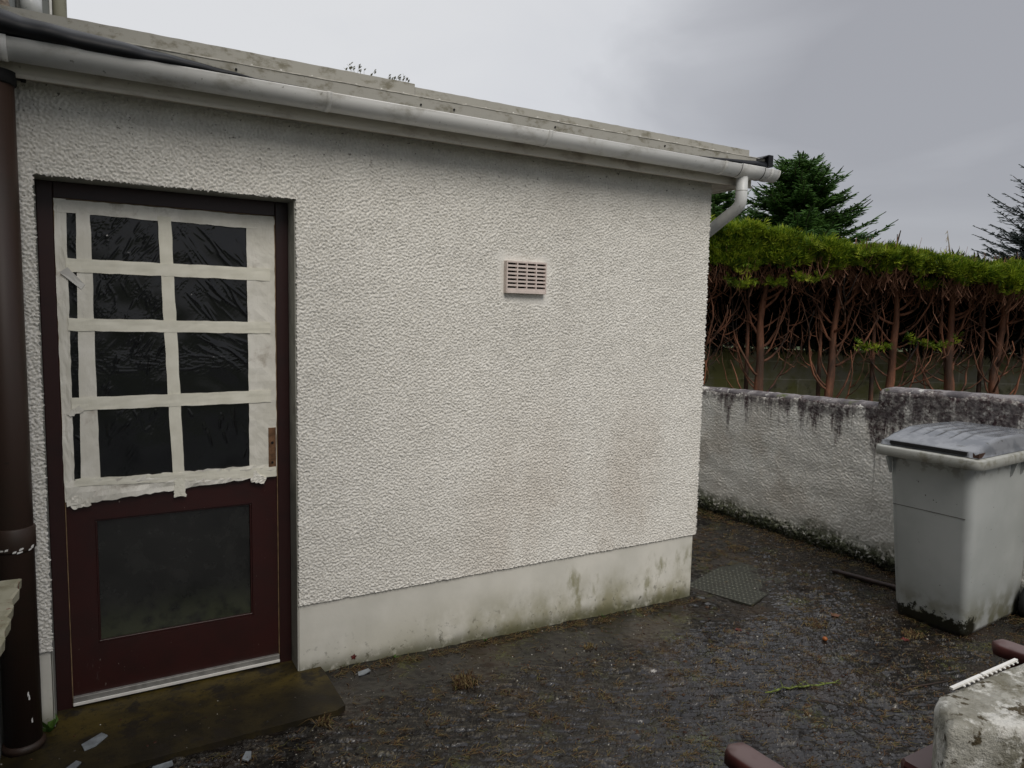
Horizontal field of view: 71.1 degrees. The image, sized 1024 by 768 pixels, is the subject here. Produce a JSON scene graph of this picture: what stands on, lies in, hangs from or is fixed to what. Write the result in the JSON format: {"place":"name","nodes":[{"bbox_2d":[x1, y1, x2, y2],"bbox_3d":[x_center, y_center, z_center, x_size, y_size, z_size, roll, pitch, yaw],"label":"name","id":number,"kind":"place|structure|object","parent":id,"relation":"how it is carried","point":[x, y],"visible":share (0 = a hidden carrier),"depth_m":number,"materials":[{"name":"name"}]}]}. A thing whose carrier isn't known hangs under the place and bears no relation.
{"place":"outdoors","nodes":[
{"label":"outdoors","id":0,"kind":"place"},
{"bbox_2d":[0,507,1023,767],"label":"yard","id":1,"kind":"structure","parent":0,"point":[417,680],"depth_m":3.33,"materials":[{"name":"gravel"}]},
{"bbox_2d":[152,760,172,767],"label":"slate chip","id":2,"kind":"object","parent":1,"relation":"on","point":[168,764],"visible":1,"depth_m":2.61,"materials":[{"name":"grey stone"}]},
{"bbox_2d":[0,660,344,767],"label":"doorstep","id":3,"kind":"object","parent":1,"relation":"on","point":[258,698],"visible":0.86,"depth_m":2.89,"materials":[{"name":"concrete"}]},
{"bbox_2d":[42,714,58,731],"bbox_3d":[-1.798,1.312,2.782,0.062,0.069,0.123,-2,6,-30],"label":"weed","id":4,"kind":"object","parent":3,"relation":"on","point":[49,726],"visible":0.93,"depth_m":2.78,"materials":[{"name":"green plant"}]},
{"bbox_2d":[67,761,80,767],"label":"slate chip","id":5,"kind":"object","parent":3,"relation":"on","point":[75,764],"visible":1,"depth_m":2.57,"materials":[{"name":"grey stone"}]},
{"bbox_2d":[81,733,107,750],"bbox_3d":[-1.581,1.355,2.712,0.053,0.005,0.103,3,6,22],"label":"slate chip","id":6,"kind":"object","parent":3,"relation":"on","point":[95,741],"visible":1,"depth_m":2.71,"materials":[{"name":"grey stone"}]},
{"bbox_2d":[242,751,250,761],"bbox_3d":[-0.985,1.387,2.669,0.030,0.005,0.060,1,5,-4],"label":"slate chip","id":7,"kind":"object","parent":1,"relation":"on","point":[247,756],"visible":1,"depth_m":2.66,"materials":[{"name":"grey stone"}]},
{"bbox_2d":[301,710,336,729],"bbox_3d":[-0.774,1.371,2.890,0.173,0.035,0.159,-2,6,-30],"label":"grass tuft","id":8,"kind":"object","parent":1,"relation":"on","point":[323,721],"visible":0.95,"depth_m":2.90,"materials":[{"name":"brown plant"}]},
{"bbox_2d":[358,668,370,675],"bbox_3d":[-0.690,1.342,3.336,0.068,0.005,0.034,-4,7,-42],"label":"slate chip","id":9,"kind":"object","parent":1,"relation":"on","point":[363,672],"visible":1,"depth_m":3.34,"materials":[{"name":"grey stone"}]},
{"bbox_2d":[446,668,488,691],"bbox_3d":[-0.217,1.357,3.285,0.216,0.042,0.211,-2,6,-30],"label":"grass tuft","id":10,"kind":"object","parent":1,"relation":"on","point":[456,679],"visible":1,"depth_m":3.29,"materials":[{"name":"brown plant"}]},
{"bbox_2d":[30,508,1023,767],"bbox_3d":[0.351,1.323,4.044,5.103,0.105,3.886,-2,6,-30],"label":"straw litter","id":11,"kind":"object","parent":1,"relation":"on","point":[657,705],"visible":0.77,"depth_m":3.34,"materials":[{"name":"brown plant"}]},
{"bbox_2d":[582,642,598,649],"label":"grass tuft","id":12,"kind":"object","parent":1,"relation":"on","point":[589,646],"visible":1,"depth_m":3.72,"materials":[{"name":"brown plant"}]},
{"bbox_2d":[690,560,794,605],"bbox_3d":[1.529,1.324,4.787,0.450,0.030,0.700,6,7,42],"label":"drain cover","id":13,"kind":"object","parent":1,"relation":"on","point":[738,585],"visible":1,"depth_m":4.74,"materials":[{"name":"metal"}]},
{"bbox_2d":[765,679,840,692],"bbox_3d":[1.365,1.420,3.397,0.450,0.034,0.071,-1,6,-19],"label":"mossy twig","id":14,"kind":"object","parent":1,"relation":"on","point":[789,688],"visible":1,"depth_m":3.39,"materials":[{"name":"green plant"}]},
{"bbox_2d":[800,617,828,628],"bbox_3d":[1.745,1.374,4.133,0.183,0.016,0.162,-2,6,-30],"label":"grass tuft","id":15,"kind":"object","parent":1,"relation":"on","point":[813,620],"visible":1,"depth_m":4.12,"materials":[{"name":"brown plant"}]},
{"bbox_2d":[811,699,846,705],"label":"short twig","id":16,"kind":"object","parent":1,"relation":"on","point":[827,702],"visible":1,"depth_m":3.25,"materials":[{"name":"brown wood"}]},
{"bbox_2d":[697,495,1018,610],"bbox_3d":[2.437,1.193,5.364,0.131,0.197,6.210,-2,6,-30],"label":"wall moss","id":17,"kind":"object","parent":1,"relation":"on","point":[885,563],"depth_m":5.67,"materials":[{"name":"green plant"}]},
{"bbox_2d":[724,639,1023,767],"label":"garden bench","id":18,"kind":"object","parent":1,"relation":"on","point":[740,755],"visible":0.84,"depth_m":1.65,"materials":[{"name":"paint"}]},
{"bbox_2d":[900,627,923,638],"bbox_3d":[2.244,1.395,4.027,0.134,0.016,0.145,2,6,13],"label":"grass tuft","id":19,"kind":"object","parent":1,"relation":"on","point":[911,631],"visible":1,"depth_m":4.01,"materials":[{"name":"brown plant"}]},
{"bbox_2d":[832,569,1001,618],"bbox_3d":[2.563,1.334,4.609,0.034,0.038,1.000,-4,7,-42],"label":"old pipe","id":20,"kind":"object","parent":1,"relation":"on","point":[865,579],"visible":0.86,"depth_m":4.81,"materials":[{"name":"brown metal"}]},
{"bbox_2d":[876,421,1023,636],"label":"wheelie bin","id":21,"kind":"object","parent":1,"relation":"on","point":[958,501],"visible":1,"depth_m":4.03,"materials":[{"name":"plastic"}]},
{"bbox_2d":[67,0,1023,260],"label":"sky","id":22,"kind":"structure","parent":0,"point":[923,100],"materials":[{"name":"grey"}]},
{"bbox_2d":[931,663,1023,767],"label":"stone pier","id":23,"kind":"structure","parent":0,"point":[979,724],"depth_m":1.20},
{"bbox_2d":[949,658,1018,689],"bbox_3d":[0.893,0.546,1.349,0.227,0.006,0.011,-2,6,-30],"label":"notched strip","id":24,"kind":"object","parent":23,"relation":"on","point":[963,683],"visible":1,"depth_m":1.35,"materials":[{"name":"white paint"}]},
{"label":"field","id":25,"kind":"structure","parent":0,"visible":0},
{"bbox_2d":[0,0,66,757],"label":"house","id":26,"kind":"structure","parent":25,"relation":"on","point":[9,593],"depth_m":1.98,"materials":[{"name":"white paint"}]},
{"bbox_2d":[0,67,45,757],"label":"soil pipe","id":27,"kind":"object","parent":26,"relation":"attached to","point":[24,733],"visible":0.94,"depth_m":2.55,"materials":[{"name":"brown paint"}]},
{"bbox_2d":[0,5,780,727],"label":"extension","id":28,"kind":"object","parent":25,"relation":"on","point":[330,369],"visible":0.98,"depth_m":3.26,"materials":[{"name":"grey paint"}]},
{"bbox_2d":[53,198,278,695],"bbox_3d":[-1.436,0.273,3.069,0.826,2.013,0.075,-2,6,-30],"label":"door","id":29,"kind":"structure","parent":28,"relation":"in","point":[167,343],"depth_m":3.04,"materials":[{"name":"red paint"}]},
{"bbox_2d":[344,62,375,75],"bbox_3d":[-0.664,-1.376,3.138,0.149,0.057,0.006,-2,6,-30],"label":"roof weed","id":30,"kind":"object","parent":28,"relation":"on","point":[360,70],"visible":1,"depth_m":3.13,"materials":[{"name":"grey plant"}]},
{"bbox_2d":[388,74,409,81],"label":"roof weed","id":31,"kind":"object","parent":28,"relation":"on","point":[394,78],"visible":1,"depth_m":3.23,"materials":[{"name":"grey plant"}]},
{"bbox_2d":[710,190,765,220],"bbox_3d":[3.740,-1.529,13.440,3.185,4.289,3.153,1,5,0],"label":"spruce tree","id":32,"kind":"object","parent":25,"relation":"on","point":[727,200],"visible":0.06,"depth_m":12.91,"materials":[{"name":"green plant"}]},
{"bbox_2d":[733,150,898,348],"bbox_3d":[4.632,-1.524,11.981,3.085,4.586,3.102,1,5,0],"label":"spruce tree","id":33,"kind":"object","parent":25,"relation":"on","point":[799,193],"visible":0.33,"depth_m":11.33,"materials":[{"name":"green plant"}]},
{"bbox_2d":[697,386,1023,612],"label":"garden wall","id":34,"kind":"structure","parent":25,"relation":"on","point":[818,464],"depth_m":5.55,"materials":[{"name":"white paint"}]},
{"bbox_2d":[971,164,1023,258],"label":"spruce tree","id":35,"kind":"object","parent":25,"relation":"on","point":[1020,218],"visible":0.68,"depth_m":16.57,"materials":[{"name":"green plant"}]},
{"bbox_2d":[980,225,1023,260],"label":"spruce tree","id":36,"kind":"object","parent":25,"relation":"on","point":[1014,239],"visible":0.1,"depth_m":15.82,"materials":[{"name":"green plant"}]},
{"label":"garden soil","id":37,"kind":"structure","parent":0,"visible":0},
{"bbox_2d":[703,214,769,385],"bbox_3d":[2.053,-0.634,8.137,1.390,2.568,1.978,1,5,0],"label":"hedge tree","id":38,"kind":"object","parent":37,"relation":"on","point":[731,246],"visible":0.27,"depth_m":7.25,"materials":[{"name":"green plant"}]},
{"bbox_2d":[705,217,837,391],"bbox_3d":[2.777,-0.572,8.148,1.384,2.470,1.966,1,5,0],"label":"hedge tree","id":39,"kind":"object","parent":37,"relation":"on","point":[789,253],"visible":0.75,"depth_m":7.94,"materials":[{"name":"green plant"}]},
{"bbox_2d":[765,231,924,398],"bbox_3d":[3.607,-0.491,8.154,1.361,2.345,1.987,1,5,0],"label":"hedge tree","id":40,"kind":"object","parent":37,"relation":"on","point":[849,256],"visible":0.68,"depth_m":7.95,"materials":[{"name":"green plant"}]},
{"bbox_2d":[703,347,1023,401],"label":"block wall","id":41,"kind":"structure","parent":37,"relation":"on","point":[798,379],"depth_m":9.03,"materials":[{"name":"concrete"}]},
{"bbox_2d":[811,244,978,400],"bbox_3d":[4.218,-0.443,8.159,1.398,2.271,1.966,1,5,0],"label":"hedge tree","id":42,"kind":"object","parent":37,"relation":"on","point":[941,265],"visible":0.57,"depth_m":7.93,"materials":[{"name":"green plant"}]},
{"bbox_2d":[869,249,1023,390],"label":"hedge tree","id":43,"kind":"object","parent":37,"relation":"on","point":[991,272],"visible":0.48,"depth_m":7.95,"materials":[{"name":"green plant"}]},
{"bbox_2d":[945,231,959,252],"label":"pampas grass","id":44,"kind":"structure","parent":37,"relation":"on","point":[947,238],"depth_m":11.34,"materials":[{"name":"plant"}]},
{"bbox_2d":[902,254,1023,394],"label":"hedge tree","id":45,"kind":"object","parent":37,"relation":"on","point":[1002,328],"visible":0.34,"depth_m":8.01,"materials":[{"name":"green plant"}]},
{"bbox_2d":[960,292,1023,362],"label":"hedge tree","id":46,"kind":"object","parent":37,"relation":"on","point":[1018,347],"visible":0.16,"depth_m":8.52,"materials":[{"name":"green plant"}]}
]}

